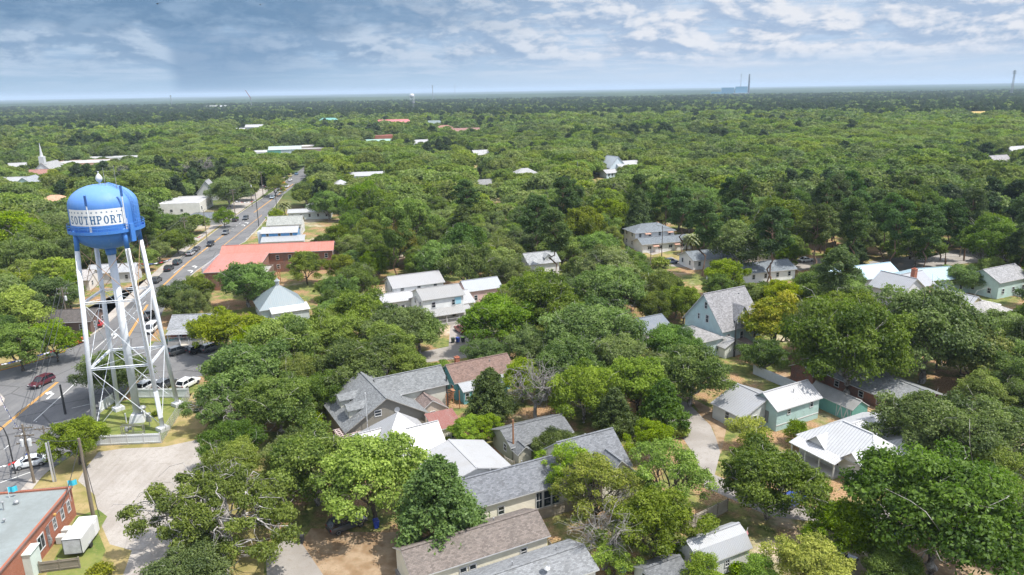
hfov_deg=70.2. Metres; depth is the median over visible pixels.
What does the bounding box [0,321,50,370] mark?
leafy tree
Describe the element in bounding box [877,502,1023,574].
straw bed
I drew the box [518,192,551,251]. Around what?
pine tree
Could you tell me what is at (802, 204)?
live oak
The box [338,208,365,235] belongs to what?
live oak
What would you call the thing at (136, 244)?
live oak
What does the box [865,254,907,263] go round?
lawn
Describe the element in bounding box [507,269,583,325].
live oak
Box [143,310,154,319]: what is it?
pickup truck
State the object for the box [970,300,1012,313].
grey hipped house
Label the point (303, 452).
live oak
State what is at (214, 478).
sprawling oak
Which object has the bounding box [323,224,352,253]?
leafy tree
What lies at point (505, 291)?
live oak
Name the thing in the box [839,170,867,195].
pine tree
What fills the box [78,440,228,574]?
gravel lot
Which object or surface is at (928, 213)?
pine tree
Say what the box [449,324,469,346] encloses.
street
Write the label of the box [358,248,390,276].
leafy tree
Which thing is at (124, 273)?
white pink house
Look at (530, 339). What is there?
live oak
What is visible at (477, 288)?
pink cottage
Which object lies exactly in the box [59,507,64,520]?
window
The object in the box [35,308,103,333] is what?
dark timber house
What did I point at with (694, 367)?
live oak
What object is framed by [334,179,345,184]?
tiny white house
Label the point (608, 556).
tree
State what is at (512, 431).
utility pole
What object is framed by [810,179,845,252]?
pine tree
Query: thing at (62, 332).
tree
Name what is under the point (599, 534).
bare tree
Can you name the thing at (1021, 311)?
pointed tree
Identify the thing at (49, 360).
power line
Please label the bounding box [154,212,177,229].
live oak
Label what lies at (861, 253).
pointed tree
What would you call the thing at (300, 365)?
live oak
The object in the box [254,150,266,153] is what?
white market building
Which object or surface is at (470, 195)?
pine tree
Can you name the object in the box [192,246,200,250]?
parked car
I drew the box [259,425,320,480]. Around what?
live oak
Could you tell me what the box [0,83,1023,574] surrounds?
ground
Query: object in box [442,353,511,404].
blue cottage
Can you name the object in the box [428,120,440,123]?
grey green far house
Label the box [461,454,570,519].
cream house
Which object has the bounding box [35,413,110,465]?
leafy tree
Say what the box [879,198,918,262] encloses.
pine tree
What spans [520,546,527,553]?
window
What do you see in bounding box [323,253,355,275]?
leafy tree
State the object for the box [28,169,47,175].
brown roofed house
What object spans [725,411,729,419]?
window
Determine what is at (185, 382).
parked car
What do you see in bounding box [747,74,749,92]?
plant chimney
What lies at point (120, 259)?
power line
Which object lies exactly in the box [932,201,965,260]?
pine tree
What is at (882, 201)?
pine tree
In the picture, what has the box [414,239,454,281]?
live oak
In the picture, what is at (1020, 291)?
live oak
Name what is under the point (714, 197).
live oak
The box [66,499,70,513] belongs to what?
window
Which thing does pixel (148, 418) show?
equipment cabinet
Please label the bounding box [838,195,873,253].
pine tree
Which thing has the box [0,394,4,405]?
curb island
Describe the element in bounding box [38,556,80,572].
wooden fence
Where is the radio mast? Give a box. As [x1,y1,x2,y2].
[1010,70,1016,92]
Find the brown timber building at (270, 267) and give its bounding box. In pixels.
[243,264,280,298]
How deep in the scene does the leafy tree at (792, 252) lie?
201.99 m
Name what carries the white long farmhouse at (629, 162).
on the ground at (942, 379)
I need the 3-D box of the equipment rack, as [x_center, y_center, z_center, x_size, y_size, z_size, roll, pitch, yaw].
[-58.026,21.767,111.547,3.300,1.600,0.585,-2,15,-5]
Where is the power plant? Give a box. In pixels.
[711,86,747,93]
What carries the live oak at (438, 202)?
on the ground at (942, 379)
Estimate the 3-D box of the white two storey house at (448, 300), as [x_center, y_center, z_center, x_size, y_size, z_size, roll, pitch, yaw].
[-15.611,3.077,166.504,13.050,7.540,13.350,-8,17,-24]
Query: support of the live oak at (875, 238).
on the ground at (942, 379)
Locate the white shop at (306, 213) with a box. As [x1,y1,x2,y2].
[287,208,331,219]
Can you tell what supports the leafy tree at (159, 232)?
on the ground at (942, 379)
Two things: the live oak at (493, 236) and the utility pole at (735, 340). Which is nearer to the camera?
the utility pole at (735, 340)
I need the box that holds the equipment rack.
[120,424,144,434]
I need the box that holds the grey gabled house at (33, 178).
[17,174,39,182]
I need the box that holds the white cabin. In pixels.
[413,139,427,144]
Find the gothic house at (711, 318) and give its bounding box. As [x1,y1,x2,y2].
[682,285,759,355]
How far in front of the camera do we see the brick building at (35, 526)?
83.37 m
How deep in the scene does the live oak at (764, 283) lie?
166.42 m
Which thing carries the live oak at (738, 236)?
on the ground at (942, 379)
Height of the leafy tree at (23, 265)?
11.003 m
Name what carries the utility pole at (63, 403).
on the road
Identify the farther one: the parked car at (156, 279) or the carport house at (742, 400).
the parked car at (156, 279)
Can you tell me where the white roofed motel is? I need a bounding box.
[344,171,384,177]
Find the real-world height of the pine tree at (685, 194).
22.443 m
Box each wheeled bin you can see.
[297,534,303,543]
[372,517,378,528]
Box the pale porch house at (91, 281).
[76,269,98,290]
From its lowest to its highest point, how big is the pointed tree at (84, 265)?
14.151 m
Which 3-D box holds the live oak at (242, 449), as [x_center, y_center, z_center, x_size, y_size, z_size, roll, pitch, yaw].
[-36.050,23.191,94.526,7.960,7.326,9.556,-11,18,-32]
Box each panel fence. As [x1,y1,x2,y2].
[94,432,161,445]
[98,393,113,412]
[138,388,189,397]
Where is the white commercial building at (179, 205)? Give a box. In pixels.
[157,195,212,214]
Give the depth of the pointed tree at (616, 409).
106.20 m
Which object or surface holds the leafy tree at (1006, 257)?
on the ground at (942, 379)
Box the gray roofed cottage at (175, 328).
[166,313,213,344]
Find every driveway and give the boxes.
[266,540,322,574]
[668,257,684,266]
[794,258,822,270]
[869,248,1008,270]
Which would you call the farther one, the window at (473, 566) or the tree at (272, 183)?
the tree at (272, 183)
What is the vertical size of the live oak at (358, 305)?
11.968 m
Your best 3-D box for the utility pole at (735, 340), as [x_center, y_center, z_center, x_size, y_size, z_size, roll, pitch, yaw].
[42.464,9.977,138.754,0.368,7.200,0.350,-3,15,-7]
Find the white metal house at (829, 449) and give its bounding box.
[789,412,934,479]
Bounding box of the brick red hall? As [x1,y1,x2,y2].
[373,134,392,138]
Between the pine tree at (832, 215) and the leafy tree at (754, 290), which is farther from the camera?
the pine tree at (832, 215)
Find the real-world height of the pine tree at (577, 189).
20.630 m
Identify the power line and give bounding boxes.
[15,290,56,425]
[23,288,61,424]
[25,435,75,441]
[30,290,65,424]
[61,444,78,506]
[63,221,178,287]
[83,456,99,516]
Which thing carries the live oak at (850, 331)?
on the ground at (942, 379)
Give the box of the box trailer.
[61,515,99,554]
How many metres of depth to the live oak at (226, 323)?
139.79 m
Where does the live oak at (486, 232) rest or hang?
on the ground at (942, 379)
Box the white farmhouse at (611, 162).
[596,155,623,173]
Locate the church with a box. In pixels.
[35,144,63,168]
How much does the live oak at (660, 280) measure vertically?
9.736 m
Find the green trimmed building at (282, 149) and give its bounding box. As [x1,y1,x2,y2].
[267,145,301,153]
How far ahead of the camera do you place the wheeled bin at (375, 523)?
86.33 m
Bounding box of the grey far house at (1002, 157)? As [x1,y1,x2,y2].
[988,154,1010,162]
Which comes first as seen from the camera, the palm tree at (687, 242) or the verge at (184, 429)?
the verge at (184, 429)
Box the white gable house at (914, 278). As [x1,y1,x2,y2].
[868,268,935,304]
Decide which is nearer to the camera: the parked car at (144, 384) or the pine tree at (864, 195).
the parked car at (144, 384)
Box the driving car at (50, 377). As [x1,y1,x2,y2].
[27,372,55,387]
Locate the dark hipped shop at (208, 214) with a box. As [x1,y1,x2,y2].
[190,212,225,225]
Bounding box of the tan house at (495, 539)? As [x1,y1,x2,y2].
[392,508,550,574]
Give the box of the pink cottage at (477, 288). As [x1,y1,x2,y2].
[459,276,501,303]
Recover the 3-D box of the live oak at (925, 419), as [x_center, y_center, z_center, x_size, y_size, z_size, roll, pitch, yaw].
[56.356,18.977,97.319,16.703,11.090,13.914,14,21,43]
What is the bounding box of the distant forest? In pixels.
[0,83,1023,106]
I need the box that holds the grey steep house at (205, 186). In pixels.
[196,179,217,199]
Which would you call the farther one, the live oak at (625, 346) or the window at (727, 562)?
the live oak at (625, 346)
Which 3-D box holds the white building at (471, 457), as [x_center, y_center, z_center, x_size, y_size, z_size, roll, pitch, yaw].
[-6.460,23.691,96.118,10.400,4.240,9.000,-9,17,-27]
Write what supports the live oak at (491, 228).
on the ground at (942, 379)
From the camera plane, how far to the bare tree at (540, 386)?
111.50 m
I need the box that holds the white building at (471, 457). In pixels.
[418,439,509,477]
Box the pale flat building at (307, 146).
[291,145,313,147]
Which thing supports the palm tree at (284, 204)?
on the ground at (942, 379)
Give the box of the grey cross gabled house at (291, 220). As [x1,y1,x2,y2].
[266,215,304,234]
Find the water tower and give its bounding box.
[66,166,182,432]
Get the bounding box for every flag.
[7,486,17,497]
[67,479,76,498]
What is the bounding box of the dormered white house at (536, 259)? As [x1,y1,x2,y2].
[521,250,560,275]
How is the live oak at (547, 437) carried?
on the ground at (942, 379)
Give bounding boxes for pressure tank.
[138,405,146,415]
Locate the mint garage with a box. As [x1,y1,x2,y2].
[756,379,822,431]
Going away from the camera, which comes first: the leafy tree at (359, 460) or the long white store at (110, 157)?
the leafy tree at (359, 460)
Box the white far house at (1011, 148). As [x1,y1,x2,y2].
[1007,145,1023,151]
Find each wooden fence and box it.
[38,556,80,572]
[504,455,514,464]
[538,496,581,518]
[683,498,728,529]
[804,241,835,249]
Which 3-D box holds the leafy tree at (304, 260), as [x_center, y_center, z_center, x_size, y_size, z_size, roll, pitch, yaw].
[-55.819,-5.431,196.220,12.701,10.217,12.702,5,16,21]
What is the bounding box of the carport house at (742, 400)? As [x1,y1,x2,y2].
[710,383,766,431]
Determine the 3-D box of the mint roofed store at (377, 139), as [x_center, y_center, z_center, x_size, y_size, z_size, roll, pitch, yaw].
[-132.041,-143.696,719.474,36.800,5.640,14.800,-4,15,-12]
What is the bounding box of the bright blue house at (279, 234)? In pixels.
[257,225,304,243]
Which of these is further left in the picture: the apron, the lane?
the apron
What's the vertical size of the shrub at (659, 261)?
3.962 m
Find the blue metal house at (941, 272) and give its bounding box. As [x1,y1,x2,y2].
[895,266,969,292]
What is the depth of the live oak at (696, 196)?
244.23 m
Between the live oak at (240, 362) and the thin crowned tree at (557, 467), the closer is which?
the thin crowned tree at (557, 467)
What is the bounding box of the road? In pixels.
[0,166,305,491]
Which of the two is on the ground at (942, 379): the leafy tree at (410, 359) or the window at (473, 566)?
the leafy tree at (410, 359)
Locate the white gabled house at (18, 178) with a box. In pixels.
[4,176,26,180]
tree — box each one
[0,208,48,240]
[0,284,56,323]
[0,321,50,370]
[7,258,38,271]
[21,317,92,361]
[25,256,77,303]
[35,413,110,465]
[36,168,65,183]
[55,272,87,308]
[81,247,104,268]
[134,249,159,268]
[139,206,160,247]
[139,208,152,233]
[155,228,166,240]
[182,156,214,172]
[209,206,238,227]
[230,323,258,344]
[264,173,288,193]
[265,207,286,219]
[277,201,291,214]
[286,250,326,284]
[309,419,432,525]
[312,310,340,348]
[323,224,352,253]
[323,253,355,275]
[338,178,378,211]
[352,215,383,234]
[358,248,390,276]
[359,228,376,236]
[359,316,416,373]
[379,206,415,274]
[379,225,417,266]
[380,197,447,235]
[385,347,433,374]
[391,453,490,554]
[403,246,421,259]
[433,358,449,371]
[443,222,475,278]
[446,204,475,226]
[446,412,481,439]
[450,179,481,207]
[463,366,519,426]
[469,412,504,441]
[492,228,509,236]
[499,352,581,417]
[501,356,543,402]
[503,223,520,228]
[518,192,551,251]
[524,195,554,227]
[534,439,595,495]
[535,236,585,269]
[535,322,551,338]
[536,206,572,270]
[547,450,646,526]
[549,177,579,214]
[553,491,642,570]
[561,178,585,208]
[563,204,607,241]
[585,194,600,207]
[590,386,640,439]
[591,536,646,574]
[594,198,628,229]
[603,225,624,247]
[607,354,675,414]
[610,484,719,557]
[619,249,643,261]
[620,187,655,234]
[622,417,673,458]
[626,173,655,202]
[627,436,719,504]
[634,378,691,432]
[646,192,660,212]
[650,205,667,224]
[652,177,678,225]
[654,177,674,198]
[659,535,684,558]
[665,285,700,323]
[666,187,699,252]
[679,544,723,574]
[680,236,694,250]
[683,233,700,250]
[688,197,724,275]
[693,210,711,249]
[701,273,737,291]
[703,258,751,286]
[717,176,741,206]
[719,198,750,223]
[723,414,772,446]
[724,172,759,214]
[738,289,800,341]
[738,547,777,574]
[739,281,764,304]
[748,206,793,282]
[754,206,795,280]
[755,531,856,574]
[759,278,810,304]
[774,182,800,202]
[774,243,804,264]
[782,417,808,443]
[790,234,811,258]
[791,203,832,270]
[797,491,898,562]
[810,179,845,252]
[810,202,844,255]
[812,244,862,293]
[821,248,832,257]
[822,172,852,240]
[826,171,852,202]
[830,201,852,247]
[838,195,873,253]
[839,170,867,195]
[840,188,876,233]
[841,236,869,264]
[868,187,889,215]
[868,200,888,245]
[870,192,903,261]
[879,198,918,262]
[888,188,921,219]
[898,174,929,210]
[907,217,920,258]
[912,203,947,267]
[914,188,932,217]
[919,191,944,217]
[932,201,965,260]
[934,316,1022,376]
[938,198,970,264]
[952,368,1022,408]
[959,185,989,260]
[968,212,1009,222]
[971,255,1004,270]
[984,250,1010,264]
[1001,222,1023,266]
[1010,193,1023,223]
[1016,297,1023,315]
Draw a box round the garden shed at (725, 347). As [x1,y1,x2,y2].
[716,336,753,358]
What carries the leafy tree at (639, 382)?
on the ground at (942, 379)
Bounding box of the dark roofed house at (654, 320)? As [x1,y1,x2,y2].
[636,313,669,347]
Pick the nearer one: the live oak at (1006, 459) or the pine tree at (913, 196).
the live oak at (1006, 459)
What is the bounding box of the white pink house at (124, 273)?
[88,262,142,283]
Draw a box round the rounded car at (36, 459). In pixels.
[11,453,47,469]
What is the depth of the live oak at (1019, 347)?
117.57 m
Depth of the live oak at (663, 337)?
130.69 m
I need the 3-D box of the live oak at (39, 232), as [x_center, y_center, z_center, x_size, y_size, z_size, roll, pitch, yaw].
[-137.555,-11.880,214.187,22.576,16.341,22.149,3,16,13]
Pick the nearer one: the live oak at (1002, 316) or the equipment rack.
the equipment rack
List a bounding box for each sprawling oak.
[112,439,303,566]
[176,374,268,428]
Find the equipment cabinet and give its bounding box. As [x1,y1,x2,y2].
[145,412,151,425]
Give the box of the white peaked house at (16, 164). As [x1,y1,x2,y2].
[8,162,31,168]
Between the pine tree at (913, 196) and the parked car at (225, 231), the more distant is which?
the parked car at (225, 231)
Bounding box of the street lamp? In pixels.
[0,426,15,473]
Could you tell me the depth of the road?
134.55 m
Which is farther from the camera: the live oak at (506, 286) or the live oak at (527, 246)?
the live oak at (527, 246)
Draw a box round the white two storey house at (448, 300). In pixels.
[409,283,475,325]
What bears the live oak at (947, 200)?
on the ground at (942, 379)
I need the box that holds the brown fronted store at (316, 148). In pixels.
[302,147,334,150]
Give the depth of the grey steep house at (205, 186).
357.06 m
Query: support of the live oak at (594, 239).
on the ground at (942, 379)
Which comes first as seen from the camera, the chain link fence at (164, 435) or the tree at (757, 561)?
the tree at (757, 561)
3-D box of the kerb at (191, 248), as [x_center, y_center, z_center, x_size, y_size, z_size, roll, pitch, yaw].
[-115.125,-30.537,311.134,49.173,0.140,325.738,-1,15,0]
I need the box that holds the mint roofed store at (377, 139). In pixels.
[365,139,390,140]
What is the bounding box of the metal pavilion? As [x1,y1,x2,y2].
[252,278,309,318]
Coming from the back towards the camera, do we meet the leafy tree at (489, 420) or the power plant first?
the power plant
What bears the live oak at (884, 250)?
on the lawn at (879, 257)
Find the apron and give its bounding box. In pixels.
[208,185,265,228]
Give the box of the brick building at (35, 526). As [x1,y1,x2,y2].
[0,486,76,574]
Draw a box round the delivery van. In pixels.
[145,320,157,332]
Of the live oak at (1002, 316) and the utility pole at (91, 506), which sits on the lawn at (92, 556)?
the utility pole at (91, 506)
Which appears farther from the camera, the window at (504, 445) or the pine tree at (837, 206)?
the pine tree at (837, 206)
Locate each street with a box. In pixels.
[355,333,516,374]
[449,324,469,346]
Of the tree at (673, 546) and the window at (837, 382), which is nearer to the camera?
the tree at (673, 546)
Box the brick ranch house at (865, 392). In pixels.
[789,364,944,411]
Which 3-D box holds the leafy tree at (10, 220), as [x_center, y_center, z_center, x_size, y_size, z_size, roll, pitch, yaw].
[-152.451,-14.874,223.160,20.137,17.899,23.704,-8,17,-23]
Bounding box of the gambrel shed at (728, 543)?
[675,522,752,573]
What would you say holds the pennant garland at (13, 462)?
attached to the utility pole at (26, 443)
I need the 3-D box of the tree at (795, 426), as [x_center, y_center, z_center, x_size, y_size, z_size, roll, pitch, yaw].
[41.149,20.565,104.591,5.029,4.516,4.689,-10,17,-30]
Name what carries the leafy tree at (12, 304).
on the ground at (942, 379)
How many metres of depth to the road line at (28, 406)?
122.53 m
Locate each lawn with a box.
[46,510,106,574]
[100,398,187,439]
[592,174,603,181]
[643,246,694,259]
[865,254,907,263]
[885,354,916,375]
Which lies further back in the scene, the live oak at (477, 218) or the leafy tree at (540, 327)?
the live oak at (477, 218)
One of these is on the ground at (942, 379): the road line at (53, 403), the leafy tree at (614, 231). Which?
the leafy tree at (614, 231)
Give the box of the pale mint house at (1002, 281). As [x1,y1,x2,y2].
[969,263,1023,298]
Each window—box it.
[36,532,45,552]
[52,516,57,530]
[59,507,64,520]
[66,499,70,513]
[374,409,381,416]
[459,566,466,573]
[469,563,476,570]
[498,505,504,515]
[503,442,506,451]
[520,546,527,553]
[705,314,708,322]
[724,558,729,567]
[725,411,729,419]
[834,380,838,387]
[858,390,863,397]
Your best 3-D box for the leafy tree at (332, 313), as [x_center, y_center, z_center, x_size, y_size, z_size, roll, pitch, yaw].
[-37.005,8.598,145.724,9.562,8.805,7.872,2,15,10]
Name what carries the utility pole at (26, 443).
on the sidewalk at (38, 475)
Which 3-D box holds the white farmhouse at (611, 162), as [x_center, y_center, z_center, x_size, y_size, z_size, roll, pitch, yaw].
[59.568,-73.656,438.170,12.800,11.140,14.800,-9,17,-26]
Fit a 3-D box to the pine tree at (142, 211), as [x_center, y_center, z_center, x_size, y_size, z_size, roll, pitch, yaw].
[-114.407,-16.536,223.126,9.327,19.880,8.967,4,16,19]
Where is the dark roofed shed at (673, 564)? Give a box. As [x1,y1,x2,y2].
[633,553,690,574]
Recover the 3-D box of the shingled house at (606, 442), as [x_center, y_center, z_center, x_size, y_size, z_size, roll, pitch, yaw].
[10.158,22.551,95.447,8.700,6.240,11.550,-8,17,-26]
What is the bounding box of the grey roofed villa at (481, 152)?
[472,149,489,154]
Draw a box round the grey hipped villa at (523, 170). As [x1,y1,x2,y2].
[513,168,536,173]
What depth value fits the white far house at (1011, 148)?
487.18 m
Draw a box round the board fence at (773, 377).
[753,364,794,385]
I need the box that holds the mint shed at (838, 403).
[812,380,868,418]
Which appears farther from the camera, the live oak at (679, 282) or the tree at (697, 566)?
the live oak at (679, 282)
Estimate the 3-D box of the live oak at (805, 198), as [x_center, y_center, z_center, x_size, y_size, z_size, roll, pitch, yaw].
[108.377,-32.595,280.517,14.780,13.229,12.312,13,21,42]
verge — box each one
[0,228,217,367]
[33,392,263,574]
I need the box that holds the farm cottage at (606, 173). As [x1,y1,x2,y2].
[600,169,616,177]
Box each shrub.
[83,560,115,574]
[296,409,324,428]
[606,421,624,439]
[651,256,670,268]
[671,425,691,436]
[728,561,749,574]
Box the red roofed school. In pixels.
[377,119,409,121]
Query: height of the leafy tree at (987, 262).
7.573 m
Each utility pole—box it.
[13,424,35,482]
[34,426,51,445]
[56,287,67,308]
[59,384,66,413]
[77,438,94,515]
[446,376,448,408]
[512,419,513,443]
[733,322,736,356]
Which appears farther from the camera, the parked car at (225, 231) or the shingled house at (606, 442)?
the parked car at (225, 231)
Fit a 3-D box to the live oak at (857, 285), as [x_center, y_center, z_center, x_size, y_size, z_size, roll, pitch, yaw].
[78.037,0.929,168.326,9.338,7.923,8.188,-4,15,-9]
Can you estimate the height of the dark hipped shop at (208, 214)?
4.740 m
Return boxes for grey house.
[324,364,459,438]
[459,539,599,574]
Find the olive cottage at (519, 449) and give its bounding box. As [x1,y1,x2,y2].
[491,413,573,463]
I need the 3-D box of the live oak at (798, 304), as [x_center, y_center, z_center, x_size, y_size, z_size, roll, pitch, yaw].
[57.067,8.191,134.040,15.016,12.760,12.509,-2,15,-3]
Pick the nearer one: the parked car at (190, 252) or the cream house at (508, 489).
the cream house at (508, 489)
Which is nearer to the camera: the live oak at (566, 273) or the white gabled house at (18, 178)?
the live oak at (566, 273)
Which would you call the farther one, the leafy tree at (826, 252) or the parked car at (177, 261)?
the parked car at (177, 261)
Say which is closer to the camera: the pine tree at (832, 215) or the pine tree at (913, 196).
the pine tree at (832, 215)
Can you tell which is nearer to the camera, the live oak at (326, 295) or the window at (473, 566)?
the window at (473, 566)
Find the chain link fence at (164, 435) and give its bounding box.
[160,388,189,441]
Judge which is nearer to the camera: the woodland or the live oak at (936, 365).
the live oak at (936, 365)
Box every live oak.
[0,220,70,244]
[0,230,66,268]
[0,267,33,283]
[0,268,45,314]
[0,313,20,330]
[24,273,78,308]
[34,235,94,266]
[38,208,69,226]
[66,346,155,395]
[100,241,138,263]
[101,238,138,250]
[104,167,170,194]
[133,532,235,574]
[137,228,157,247]
[145,240,171,263]
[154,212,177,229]
[155,279,201,310]
[159,228,196,253]
[167,289,212,314]
[182,271,215,293]
[182,305,270,347]
[192,335,293,400]
[194,417,269,456]
[200,433,266,478]
[201,174,254,206]
[208,261,279,307]
[231,368,318,434]
[241,312,326,360]
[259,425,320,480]
[265,413,353,505]
[271,352,324,380]
[290,181,318,204]
[300,306,370,354]
[305,190,341,219]
[307,368,347,409]
[310,235,330,241]
[311,331,394,393]
[312,276,330,293]
[313,289,340,303]
[315,297,336,312]
[320,274,359,292]
[326,284,386,329]
[330,204,348,215]
[334,234,362,253]
[335,262,379,292]
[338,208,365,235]
[342,249,359,262]
[347,185,393,214]
[350,261,377,285]
[355,233,399,274]
[359,301,438,345]
[360,196,404,224]
[374,180,391,194]
[403,249,428,272]
[406,234,427,251]
[410,308,449,352]
[414,227,435,240]
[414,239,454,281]
[425,195,452,210]
[427,226,450,240]
[431,205,473,221]
[434,239,496,279]
[438,216,464,227]
[438,224,489,247]
[455,292,539,345]
[458,337,513,359]
[468,213,485,223]
[473,221,486,227]
[478,211,488,222]
[479,242,523,273]
[480,222,502,234]
[480,226,491,238]
[482,236,501,242]
[484,236,525,256]
[486,210,505,225]
[487,234,498,238]
[487,257,534,284]
[495,284,514,298]
[497,276,518,291]
[498,219,516,227]
[502,228,532,240]
[503,322,550,359]
[504,223,523,230]
[507,266,559,291]
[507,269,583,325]
[508,205,553,233]
[513,233,538,252]
[515,241,529,252]
[530,331,607,381]
[530,425,577,458]
[534,225,577,251]
[537,294,650,352]
[541,185,558,195]
[546,195,568,218]
[546,357,629,422]
[547,188,579,198]
[560,256,583,274]
[561,272,575,277]
[561,275,599,297]
[570,244,650,298]
[570,254,648,311]
[575,228,621,251]
[578,199,587,208]
[579,243,623,257]
[582,187,630,208]
[593,328,649,367]
[599,212,622,232]
[602,247,642,273]
[616,181,655,206]
[624,246,647,262]
[636,289,671,317]
[637,260,652,267]
[637,262,656,280]
[639,322,703,357]
[640,267,676,292]
[643,343,738,406]
[644,350,671,373]
[658,270,684,287]
[660,284,683,317]
[667,190,712,232]
[690,183,722,204]
[708,211,772,265]
[714,202,721,212]
[716,212,749,225]
[718,427,837,521]
[721,193,757,205]
[735,337,790,369]
[741,195,778,215]
[752,194,819,236]
[758,280,774,298]
[774,286,919,393]
[776,186,811,205]
[782,293,829,349]
[788,269,855,298]
[800,201,812,212]
[806,289,880,305]
[837,419,1023,574]
[841,272,867,284]
[842,221,889,248]
[843,279,876,295]
[859,540,928,574]
[861,388,1006,459]
[864,187,898,220]
[872,275,1001,383]
[878,240,904,260]
[882,223,948,267]
[911,337,937,368]
[930,196,951,206]
[933,205,989,236]
[944,263,986,288]
[946,387,1023,455]
[949,229,963,250]
[958,208,1023,258]
[965,438,1023,478]
[977,348,1023,384]
[983,306,1022,336]
[991,461,1023,497]
[999,375,1023,408]
[1003,316,1023,342]
[1007,254,1023,267]
[1007,304,1022,312]
[1008,338,1023,358]
[1008,494,1023,541]
[1009,449,1023,480]
[1012,288,1023,299]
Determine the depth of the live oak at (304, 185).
331.86 m
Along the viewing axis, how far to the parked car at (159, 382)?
128.52 m
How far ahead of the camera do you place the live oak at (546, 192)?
291.12 m
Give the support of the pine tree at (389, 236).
on the ground at (942, 379)
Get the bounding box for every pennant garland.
[0,340,83,364]
[0,396,21,430]
[0,453,26,466]
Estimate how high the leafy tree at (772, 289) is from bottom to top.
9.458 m
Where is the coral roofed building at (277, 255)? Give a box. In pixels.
[201,241,335,290]
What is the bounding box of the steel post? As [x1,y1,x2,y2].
[45,441,56,481]
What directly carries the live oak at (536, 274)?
on the ground at (942, 379)
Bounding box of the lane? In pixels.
[661,400,817,520]
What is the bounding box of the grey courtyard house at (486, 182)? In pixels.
[475,179,492,185]
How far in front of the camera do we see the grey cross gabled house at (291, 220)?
267.77 m
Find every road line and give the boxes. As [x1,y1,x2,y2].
[0,382,55,428]
[0,382,57,429]
[34,385,72,420]
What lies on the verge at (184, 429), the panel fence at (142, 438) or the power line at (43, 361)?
the panel fence at (142, 438)
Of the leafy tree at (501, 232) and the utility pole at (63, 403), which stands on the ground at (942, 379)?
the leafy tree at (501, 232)
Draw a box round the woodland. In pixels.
[0,88,1023,232]
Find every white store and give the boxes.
[60,159,109,164]
[90,155,137,159]
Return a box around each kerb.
[0,351,64,370]
[88,174,293,336]
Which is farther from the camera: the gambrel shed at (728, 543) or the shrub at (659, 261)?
the shrub at (659, 261)
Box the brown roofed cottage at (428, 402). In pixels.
[415,391,448,421]
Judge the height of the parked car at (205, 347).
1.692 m
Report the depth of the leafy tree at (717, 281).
169.03 m
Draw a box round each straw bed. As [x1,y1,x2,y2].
[303,528,401,574]
[677,392,726,452]
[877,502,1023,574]
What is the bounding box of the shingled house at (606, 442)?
[542,427,635,501]
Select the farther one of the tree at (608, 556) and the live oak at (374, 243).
the live oak at (374, 243)
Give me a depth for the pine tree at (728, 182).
251.24 m
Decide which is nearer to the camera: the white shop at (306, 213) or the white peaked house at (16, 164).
the white shop at (306, 213)
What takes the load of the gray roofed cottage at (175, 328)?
on the ground at (942, 379)
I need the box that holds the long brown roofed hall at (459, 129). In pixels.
[451,127,479,130]
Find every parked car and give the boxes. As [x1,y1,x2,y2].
[98,319,103,326]
[137,379,156,388]
[151,378,177,387]
[152,276,161,282]
[163,264,173,270]
[167,344,186,355]
[172,258,182,264]
[175,376,200,387]
[185,344,200,354]
[186,250,194,255]
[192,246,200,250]
[200,342,221,352]
[206,240,214,246]
[222,229,228,234]
[325,513,367,535]
[454,325,464,334]
[664,258,678,263]
[786,491,799,509]
[798,256,812,262]
[839,552,858,566]
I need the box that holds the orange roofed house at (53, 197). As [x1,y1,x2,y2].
[45,195,65,200]
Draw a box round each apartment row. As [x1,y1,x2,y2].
[632,234,691,252]
[677,249,774,269]
[705,258,797,283]
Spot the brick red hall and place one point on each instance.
(387, 136)
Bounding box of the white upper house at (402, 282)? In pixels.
[383,270,444,292]
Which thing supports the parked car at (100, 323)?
on the sidewalk at (113, 312)
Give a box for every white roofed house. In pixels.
[349,412,445,467]
[941,288,982,303]
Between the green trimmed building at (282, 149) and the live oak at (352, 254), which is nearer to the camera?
the live oak at (352, 254)
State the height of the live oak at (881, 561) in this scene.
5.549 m
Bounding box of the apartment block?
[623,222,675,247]
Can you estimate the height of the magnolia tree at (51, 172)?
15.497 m
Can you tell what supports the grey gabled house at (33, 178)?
on the ground at (942, 379)
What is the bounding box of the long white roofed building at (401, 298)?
[350,289,413,310]
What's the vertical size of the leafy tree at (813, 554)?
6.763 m
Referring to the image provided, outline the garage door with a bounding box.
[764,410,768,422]
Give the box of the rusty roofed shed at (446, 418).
[424,408,457,438]
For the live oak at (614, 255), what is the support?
on the ground at (942, 379)
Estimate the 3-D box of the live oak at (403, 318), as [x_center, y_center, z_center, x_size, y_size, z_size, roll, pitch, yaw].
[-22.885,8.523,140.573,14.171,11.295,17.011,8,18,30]
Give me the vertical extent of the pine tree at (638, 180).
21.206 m
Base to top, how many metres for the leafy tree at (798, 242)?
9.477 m
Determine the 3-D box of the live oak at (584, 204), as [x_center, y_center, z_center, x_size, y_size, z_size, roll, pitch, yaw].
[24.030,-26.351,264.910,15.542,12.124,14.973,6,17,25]
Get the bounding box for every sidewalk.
[21,467,49,489]
[93,176,286,333]
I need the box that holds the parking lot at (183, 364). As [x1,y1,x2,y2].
[136,342,228,380]
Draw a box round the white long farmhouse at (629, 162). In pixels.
[617,160,636,167]
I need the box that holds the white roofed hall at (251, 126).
[245,124,263,128]

